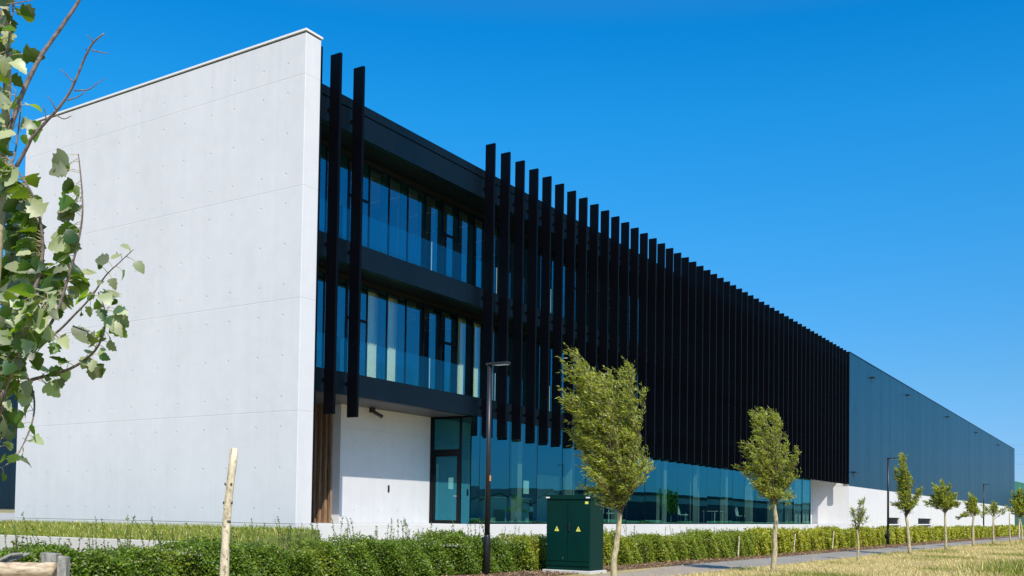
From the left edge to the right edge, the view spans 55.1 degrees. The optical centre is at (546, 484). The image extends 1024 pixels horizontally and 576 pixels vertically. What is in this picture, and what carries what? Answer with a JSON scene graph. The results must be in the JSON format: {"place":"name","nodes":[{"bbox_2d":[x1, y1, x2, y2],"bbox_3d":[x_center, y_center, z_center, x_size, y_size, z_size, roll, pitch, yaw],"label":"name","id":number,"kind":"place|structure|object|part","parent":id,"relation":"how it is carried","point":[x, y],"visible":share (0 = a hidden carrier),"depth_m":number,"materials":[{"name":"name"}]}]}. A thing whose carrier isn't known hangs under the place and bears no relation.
{"place":"outdoors","nodes":[
{"label":"outdoors","id":0,"kind":"place"},
{"bbox_2d":[0,391,17,521],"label":"wing","id":1,"kind":"structure","parent":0,"point":[7,497],"depth_m":36.62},
{"bbox_2d":[0,518,318,550],"bbox_3d":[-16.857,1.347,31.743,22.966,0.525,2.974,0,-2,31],"label":"lawn grass","id":2,"kind":"structure","parent":0,"point":[71,526],"depth_m":28.88,"materials":[{"name":"plant"}]},
{"bbox_2d":[0,0,1023,482],"label":"sky","id":3,"kind":"structure","parent":0,"point":[854,168],"materials":[{"name":"blue"}]},
{"bbox_2d":[1,538,1023,575],"bbox_3d":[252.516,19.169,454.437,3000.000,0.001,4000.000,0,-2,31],"label":"ground","id":4,"kind":"structure","parent":0,"point":[631,570],"depth_m":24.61,"materials":[{"name":"plant"}]},
{"bbox_2d":[40,552,61,575],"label":"wooden post","id":5,"kind":"object","parent":4,"relation":"on","point":[48,557],"visible":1,"depth_m":10.90,"materials":[{"name":"grey wood"}]},
{"bbox_2d":[57,556,69,575],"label":"wooden post","id":6,"kind":"object","parent":4,"relation":"on","point":[63,565],"visible":1,"depth_m":10.45,"materials":[{"name":"grey wood"}]},
{"bbox_2d":[0,0,144,480],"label":"white poplar","id":7,"kind":"object","parent":4,"relation":"on","point":[30,282],"visible":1,"depth_m":3.69,"materials":[{"name":"green plant"}]},
{"bbox_2d":[0,535,238,555],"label":"retaining wall","id":8,"kind":"structure","parent":4,"relation":"on","point":[74,541],"depth_m":27.72,"materials":[{"name":"concrete"}]},
{"bbox_2d":[220,448,237,575],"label":"wooden stake","id":9,"kind":"object","parent":4,"relation":"on","point":[226,526],"visible":1,"depth_m":7.57,"materials":[{"name":"beige wood"}]},
{"bbox_2d":[14,28,849,546],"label":"office building","id":10,"kind":"structure","parent":4,"relation":"on","point":[272,212],"depth_m":33.09,"materials":[{"name":"concrete"}]},
{"bbox_2d":[316,271,322,366],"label":"window","id":11,"kind":"structure","parent":10,"relation":"in","point":[320,275],"depth_m":30.69,"materials":[{"name":"blue glass"}]},
{"bbox_2d":[319,145,325,231],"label":"window","id":12,"kind":"structure","parent":10,"relation":"in","point":[323,148],"depth_m":30.82,"materials":[{"name":"blue glass"}]},
{"bbox_2d":[321,273,344,371],"bbox_3d":[-6.806,-5.006,31.220,0.160,3.280,0.998,0,-2,31],"label":"window","id":13,"kind":"structure","parent":10,"relation":"in","point":[341,282],"depth_m":31.44,"materials":[{"name":"blue glass"}]},
{"bbox_2d":[324,146,347,239],"bbox_3d":[-6.752,-9.014,31.348,0.160,3.300,0.998,0,-2,31],"label":"window","id":14,"kind":"structure","parent":10,"relation":"in","point":[343,159],"depth_m":31.57,"materials":[{"name":"blue glass"}]},
{"bbox_2d":[343,280,366,375],"bbox_3d":[-6.287,-4.972,32.074,0.160,3.280,0.998,0,-2,31],"label":"window","id":15,"kind":"structure","parent":10,"relation":"in","point":[363,321],"depth_m":32.31,"materials":[{"name":"blue glass"}]},
{"bbox_2d":[346,157,368,246],"bbox_3d":[-6.233,-8.980,32.202,0.160,3.300,0.998,0,-2,31],"label":"window","id":16,"kind":"structure","parent":10,"relation":"in","point":[365,168],"depth_m":32.43,"materials":[{"name":"blue glass"}]},
{"bbox_2d":[367,291,378,377],"bbox_3d":[-5.877,-4.903,33.289,0.116,3.230,0.704,0,-2,31],"label":"curtain","id":17,"kind":"object","parent":10,"relation":"hanging from","point":[372,341],"visible":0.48,"depth_m":33.22,"materials":[{"name":"fabric"}]},
{"bbox_2d":[365,286,385,378],"bbox_3d":[-5.768,-4.938,32.928,0.160,3.280,0.998,0,-2,31],"label":"window","id":18,"kind":"structure","parent":10,"relation":"in","point":[382,295],"depth_m":33.14,"materials":[{"name":"blue glass"}]},
{"bbox_2d":[369,407,382,417],"bbox_3d":[-5.814,-2.454,33.478,0.494,0.347,0.189,2,-2,-41],"label":"security camera","id":19,"kind":"object","parent":10,"relation":"attached to","point":[373,411],"visible":1,"depth_m":33.38,"materials":[{"name":"black plastic"}]},
{"bbox_2d":[367,166,387,253],"bbox_3d":[-5.714,-8.945,33.056,0.160,3.300,0.998,0,-2,31],"label":"window","id":20,"kind":"structure","parent":10,"relation":"in","point":[384,178],"depth_m":33.26,"materials":[{"name":"blue glass"}]},
{"bbox_2d":[387,298,397,381],"bbox_3d":[-5.343,-4.868,34.164,0.117,3.230,0.694,0,-2,31],"label":"curtain","id":21,"kind":"object","parent":10,"relation":"hanging from","point":[392,340],"visible":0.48,"depth_m":34.09,"materials":[{"name":"fabric"}]},
{"bbox_2d":[384,292,404,382],"bbox_3d":[-5.249,-4.904,33.782,0.160,3.280,0.998,0,-2,31],"label":"window","id":22,"kind":"structure","parent":10,"relation":"in","point":[401,301],"depth_m":33.98,"materials":[{"name":"blue glass"}]},
{"bbox_2d":[387,175,406,260],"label":"window","id":23,"kind":"structure","parent":10,"relation":"in","point":[403,186],"depth_m":34.12,"materials":[{"name":"blue glass"}]},
{"bbox_2d":[403,298,422,386],"bbox_3d":[-4.729,-4.869,34.636,0.160,3.280,0.998,0,-2,31],"label":"window","id":24,"kind":"structure","parent":10,"relation":"in","point":[419,306],"depth_m":34.83,"materials":[{"name":"blue glass"}]},
{"bbox_2d":[406,184,424,267],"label":"window","id":25,"kind":"structure","parent":10,"relation":"in","point":[421,195],"depth_m":34.97,"materials":[{"name":"blue glass"}]},
{"bbox_2d":[421,303,439,389],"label":"window","id":26,"kind":"structure","parent":10,"relation":"in","point":[436,311],"depth_m":35.70,"materials":[{"name":"blue glass"}]},
{"bbox_2d":[424,192,441,273],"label":"window","id":27,"kind":"structure","parent":10,"relation":"in","point":[438,203],"depth_m":35.82,"materials":[{"name":"blue glass"}]},
{"bbox_2d":[433,454,458,522],"bbox_3d":[-3.686,0.132,36.091,1.170,2.545,0.070,0,-2,31],"label":"door","id":28,"kind":"structure","parent":10,"relation":"in","point":[435,455],"depth_m":36.19,"materials":[{"name":"black glass"}]},
{"bbox_2d":[439,309,456,392],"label":"window","id":29,"kind":"structure","parent":10,"relation":"in","point":[452,345],"depth_m":36.53,"materials":[{"name":"blue glass"}]},
{"bbox_2d":[441,200,457,278],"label":"window","id":30,"kind":"structure","parent":10,"relation":"in","point":[454,226],"depth_m":36.66,"materials":[{"name":"blue glass"}]},
{"bbox_2d":[448,478,452,488],"bbox_3d":[-3.507,-0.057,35.983,0.220,0.420,0.006,0,-2,31],"label":"paper notice","id":31,"kind":"object","parent":10,"relation":"attached to","point":[450,483],"visible":1,"depth_m":35.99,"materials":[{"name":"white paper"}]},
{"bbox_2d":[457,319,465,394],"bbox_3d":[-3.186,-4.725,37.712,0.116,3.230,0.704,0,-2,31],"label":"curtain","id":32,"kind":"object","parent":10,"relation":"hanging from","point":[461,357],"visible":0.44,"depth_m":37.56,"materials":[{"name":"fabric"}]},
{"bbox_2d":[455,314,471,395],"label":"window","id":33,"kind":"structure","parent":10,"relation":"in","point":[468,339],"depth_m":37.40,"materials":[{"name":"blue glass"}]},
{"bbox_2d":[457,208,473,284],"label":"window","id":34,"kind":"structure","parent":10,"relation":"in","point":[469,276],"depth_m":37.54,"materials":[{"name":"blue glass"}]},
{"bbox_2d":[473,323,480,397],"bbox_3d":[-2.678,-4.692,38.549,0.110,3.230,0.664,0,-2,31],"label":"curtain","id":35,"kind":"object","parent":10,"relation":"hanging from","point":[476,371],"visible":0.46,"depth_m":38.43,"materials":[{"name":"fabric"}]},
{"bbox_2d":[471,318,482,397],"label":"window","id":36,"kind":"structure","parent":10,"relation":"in","point":[473,320],"depth_m":38.01,"materials":[{"name":"blue glass"}]},
{"bbox_2d":[472,215,484,288],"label":"window","id":37,"kind":"structure","parent":10,"relation":"in","point":[474,217],"depth_m":38.12,"materials":[{"name":"blue glass"}]},
{"bbox_2d":[492,329,494,399],"bbox_3d":[-2.096,-4.653,39.506,0.116,3.230,0.704,0,-2,31],"label":"curtain","id":38,"kind":"object","parent":10,"relation":"hanging from","point":[493,374],"visible":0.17,"depth_m":39.40,"materials":[{"name":"fabric"}]},
{"bbox_2d":[493,325,497,400],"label":"window","id":39,"kind":"structure","parent":10,"relation":"in","point":[494,326],"depth_m":39.08,"materials":[{"name":"black glass"}]},
{"bbox_2d":[495,225,499,293],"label":"window","id":40,"kind":"structure","parent":10,"relation":"in","point":[496,226],"depth_m":39.24,"materials":[{"name":"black glass"}]},
{"bbox_2d":[479,496,531,522],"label":"table","id":41,"kind":"object","parent":10,"relation":"in","point":[497,509],"visible":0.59,"depth_m":42.35,"materials":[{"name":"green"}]},
{"bbox_2d":[507,333,508,402],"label":"curtain","id":42,"kind":"object","parent":10,"relation":"hanging from","point":[508,367],"visible":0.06,"depth_m":40.30,"materials":[{"name":"fabric"}]},
{"bbox_2d":[508,329,512,403],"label":"window","id":43,"kind":"structure","parent":10,"relation":"in","point":[510,332],"depth_m":39.95,"materials":[{"name":"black glass"}]},
{"bbox_2d":[509,231,513,298],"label":"window","id":44,"kind":"structure","parent":10,"relation":"in","point":[511,261],"depth_m":40.10,"materials":[{"name":"black glass"}]},
{"bbox_2d":[522,334,526,406],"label":"window","id":45,"kind":"structure","parent":10,"relation":"in","point":[524,348],"depth_m":40.84,"materials":[{"name":"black glass"}]},
{"bbox_2d":[523,238,527,303],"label":"window","id":46,"kind":"structure","parent":10,"relation":"in","point":[525,278],"depth_m":40.96,"materials":[{"name":"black glass"}]},
{"bbox_2d":[523,481,528,493],"bbox_3d":[-0.803,0.097,38.725,0.006,0.520,0.400,0,-2,31],"label":"paper notice","id":47,"kind":"object","parent":10,"relation":"attached to","point":[525,487],"visible":1,"depth_m":38.71,"materials":[{"name":"white paper"}]},
{"bbox_2d":[535,338,539,408],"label":"window","id":48,"kind":"structure","parent":10,"relation":"in","point":[537,340],"depth_m":41.74,"materials":[{"name":"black glass"}]},
{"bbox_2d":[537,245,540,308],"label":"window","id":49,"kind":"structure","parent":10,"relation":"in","point":[539,247],"depth_m":41.90,"materials":[{"name":"black glass"}]},
{"bbox_2d":[549,343,551,410],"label":"window","id":50,"kind":"structure","parent":10,"relation":"in","point":[550,353],"depth_m":42.65,"materials":[{"name":"blue glass"}]},
{"bbox_2d":[550,251,552,313],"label":"window","id":51,"kind":"structure","parent":10,"relation":"in","point":[551,278],"depth_m":42.77,"materials":[{"name":"blue glass"}]},
{"bbox_2d":[551,343,563,413],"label":"window","id":52,"kind":"structure","parent":10,"relation":"in","point":[552,343],"depth_m":43.52,"materials":[{"name":"blue glass"}]},
{"bbox_2d":[553,252,564,317],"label":"window","id":53,"kind":"structure","parent":10,"relation":"in","point":[553,252],"depth_m":43.64,"materials":[{"name":"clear glass"}]},
{"bbox_2d":[563,347,574,413],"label":"window","id":54,"kind":"structure","parent":10,"relation":"in","point":[564,347],"depth_m":43.59,"materials":[{"name":"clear glass"}]},
{"bbox_2d":[564,257,575,317],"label":"window","id":55,"kind":"structure","parent":10,"relation":"in","point":[565,257],"depth_m":43.72,"materials":[{"name":"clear glass"}]},
{"bbox_2d":[575,262,577,321],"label":"window","id":56,"kind":"structure","parent":10,"relation":"in","point":[576,262],"depth_m":44.55,"materials":[{"name":"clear glass"}]},
{"bbox_2d":[586,267,588,325],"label":"window","id":57,"kind":"structure","parent":10,"relation":"in","point":[587,267],"depth_m":45.43,"materials":[{"name":"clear glass"}]},
{"bbox_2d":[646,397,646,429],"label":"window","id":58,"kind":"structure","parent":10,"relation":"in","point":[646,397],"depth_m":51.04,"materials":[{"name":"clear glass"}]},
{"bbox_2d":[647,295,647,347],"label":"window","id":59,"kind":"structure","parent":10,"relation":"in","point":[647,295],"depth_m":51.18,"materials":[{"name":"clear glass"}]},
{"bbox_2d":[655,375,655,429],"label":"window","id":60,"kind":"structure","parent":10,"relation":"in","point":[655,375],"depth_m":51.89,"materials":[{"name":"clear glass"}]},
{"bbox_2d":[656,299,656,328],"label":"window","id":61,"kind":"structure","parent":10,"relation":"in","point":[656,299],"depth_m":52.03,"materials":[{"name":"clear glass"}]},
{"bbox_2d":[675,505,687,522],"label":"office chair","id":62,"kind":"object","parent":10,"relation":"in","point":[682,514],"visible":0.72,"depth_m":54.68,"materials":[{"name":"metal"}]},
{"bbox_2d":[703,511,723,522],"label":"meeting table","id":63,"kind":"object","parent":10,"relation":"in","point":[714,516],"visible":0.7,"depth_m":58.07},
{"bbox_2d":[555,343,655,575],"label":"willow tree","id":64,"kind":"object","parent":4,"relation":"on","point":[614,469],"visible":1,"depth_m":15.63,"materials":[{"name":"green plant"}]},
{"bbox_2d":[441,535,1023,575],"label":"planting bed","id":65,"kind":"object","parent":4,"relation":"on","point":[627,566],"visible":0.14,"depth_m":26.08,"materials":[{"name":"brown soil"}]},
{"bbox_2d":[0,512,521,575],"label":"hedge","id":66,"kind":"object","parent":65,"relation":"on","point":[426,555],"visible":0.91,"depth_m":16.89,"materials":[{"name":"green plant"}]},
{"bbox_2d":[483,361,510,574],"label":"street lamp","id":67,"kind":"object","parent":65,"relation":"on","point":[486,558],"visible":0.99,"depth_m":20.76,"materials":[{"name":"metal"}]},
{"bbox_2d":[542,494,606,573],"bbox_3d":[0.638,1.110,21.990,1.235,1.905,0.760,0,-2,31],"label":"electrical cabinet","id":68,"kind":"object","parent":65,"relation":"on","point":[574,542],"visible":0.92,"depth_m":21.69,"materials":[{"name":"metal"}]},
{"bbox_3d":[0.233,1.017,21.862,0.527,1.340,0.022,0,-2,31],"label":"door","id":69,"kind":"part","parent":68,"relation":"part of","materials":[{"name":"green paint"}]},
{"bbox_3d":[0.696,1.014,21.568,0.546,1.340,0.043,0,-2,31],"label":"door","id":70,"kind":"part","parent":68,"relation":"part of","materials":[{"name":"green paint"}]},
{"bbox_2d":[496,524,754,570],"bbox_3d":[2.949,1.683,27.634,1.184,1.139,13.412,0,-2,35],"label":"hedge","id":71,"kind":"object","parent":65,"relation":"on","point":[698,544],"visible":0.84,"depth_m":27.14,"materials":[{"name":"green plant"}]},
{"bbox_2d":[741,524,885,555],"bbox_3d":[11.809,2.282,41.775,1.204,1.183,20.056,0,-2,31],"label":"hedge","id":72,"kind":"object","parent":65,"relation":"on","point":[816,538],"visible":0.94,"depth_m":39.16,"materials":[{"name":"green plant"}]},
{"bbox_2d":[887,458,897,544],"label":"street lamp","id":73,"kind":"object","parent":65,"relation":"on","point":[888,535],"visible":0.95,"depth_m":50.40,"materials":[{"name":"metal"}]},
{"bbox_2d":[874,524,997,544],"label":"hedge","id":74,"kind":"object","parent":65,"relation":"on","point":[919,534],"visible":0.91,"depth_m":61.16,"materials":[{"name":"green plant"}]},
{"bbox_2d":[983,484,989,526],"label":"street lamp","id":75,"kind":"object","parent":65,"relation":"on","point":[983,501],"visible":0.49,"depth_m":83.50,"materials":[{"name":"metal"}]},
{"bbox_2d":[994,524,1023,536],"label":"hedge","id":76,"kind":"object","parent":65,"relation":"on","point":[1001,530],"visible":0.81,"depth_m":90.03,"materials":[{"name":"green plant"}]},
{"bbox_2d":[734,405,801,573],"bbox_3d":[5.161,0.091,22.786,1.768,3.924,1.542,0,-2,31],"label":"willow tree","id":77,"kind":"object","parent":4,"relation":"on","point":[772,485],"visible":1,"depth_m":22.62,"materials":[{"name":"green plant"}]},
{"bbox_2d":[848,497,870,559],"bbox_3d":[9.865,1.346,31.083,0.523,2.066,0.838,2,-2,-37],"label":"willow tree","id":78,"kind":"object","parent":4,"relation":"on","point":[858,518],"visible":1,"depth_m":31.01,"materials":[{"name":"green plant"}]},
{"bbox_2d":[890,452,922,553],"bbox_3d":[13.428,0.686,36.498,1.100,3.837,1.398,0,-2,11],"label":"willow tree","id":79,"kind":"object","parent":4,"relation":"on","point":[904,495],"visible":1,"depth_m":36.40,"materials":[{"name":"green plant"}]},
{"bbox_2d":[922,478,961,549],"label":"willow tree","id":80,"kind":"object","parent":4,"relation":"on","point":[943,501],"visible":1,"depth_m":42.58,"materials":[{"name":"green plant"}]},
{"bbox_2d":[917,556,1023,575],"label":"verge weeds","id":81,"kind":"object","parent":4,"relation":"on","point":[1014,566],"visible":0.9,"depth_m":24.68,"materials":[{"name":"green plant"}]},
{"bbox_2d":[955,492,989,545],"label":"willow tree","id":82,"kind":"object","parent":4,"relation":"on","point":[973,509],"visible":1,"depth_m":48.81,"materials":[{"name":"green plant"}]},
{"bbox_2d":[980,500,1007,543],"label":"willow tree","id":83,"kind":"object","parent":4,"relation":"on","point":[993,507],"visible":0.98,"depth_m":55.12,"materials":[{"name":"green plant"}]},
{"bbox_2d":[1008,508,1011,541],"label":"wooden stake","id":84,"kind":"object","parent":4,"relation":"on","point":[1009,510],"visible":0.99,"depth_m":61.59,"materials":[{"name":"brown wood"}]},
{"bbox_2d":[1004,487,1023,539],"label":"willow tree","id":85,"kind":"object","parent":4,"relation":"on","point":[1017,507],"visible":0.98,"depth_m":68.61,"materials":[{"name":"green plant"}]},
{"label":"log","id":86,"kind":"object","parent":4,"relation":"on","visible":0},
{"bbox_2d":[0,562,56,575],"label":"log","id":87,"kind":"object","parent":86,"relation":"on","point":[28,569],"visible":0.98,"depth_m":10.43,"materials":[{"name":"beige wood"}]},
{"bbox_2d":[0,552,22,561],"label":"dead branch","id":88,"kind":"object","parent":87,"relation":"on","point":[9,556],"visible":1,"depth_m":10.74,"materials":[{"name":"grey wood"}]},
{"bbox_2d":[1,552,29,562],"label":"dead branch","id":89,"kind":"object","parent":87,"relation":"on","point":[15,558],"visible":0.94,"depth_m":10.78,"materials":[{"name":"grey wood"}]},
{"bbox_2d":[589,536,1023,575],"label":"path","id":90,"kind":"structure","parent":0,"point":[691,568],"depth_m":28.82,"materials":[{"name":"concrete"}]},
{"bbox_2d":[1018,521,1019,538],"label":"wooden stake","id":91,"kind":"object","parent":90,"relation":"on","point":[1018,529],"visible":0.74,"depth_m":71.52,"materials":[{"name":"brown wood"}]},
{"bbox_2d":[744,352,1014,527],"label":"warehouse hall","id":92,"kind":"structure","parent":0,"point":[889,417],"depth_m":99.08,"materials":[{"name":"blue metal"}]},
{"bbox_2d":[889,518,899,526],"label":"vent window","id":93,"kind":"structure","parent":92,"relation":"in","point":[892,521],"depth_m":94.29,"materials":[{"name":"black metal"}]},
{"bbox_2d":[918,518,931,526],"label":"vent window","id":94,"kind":"structure","parent":92,"relation":"in","point":[921,521],"depth_m":107.21,"materials":[{"name":"black metal"}]},
{"bbox_2d":[1015,481,1023,525],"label":"green shed","id":95,"kind":"structure","parent":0,"point":[1018,485],"depth_m":218.39,"materials":[{"name":"green metal"}]}
]}

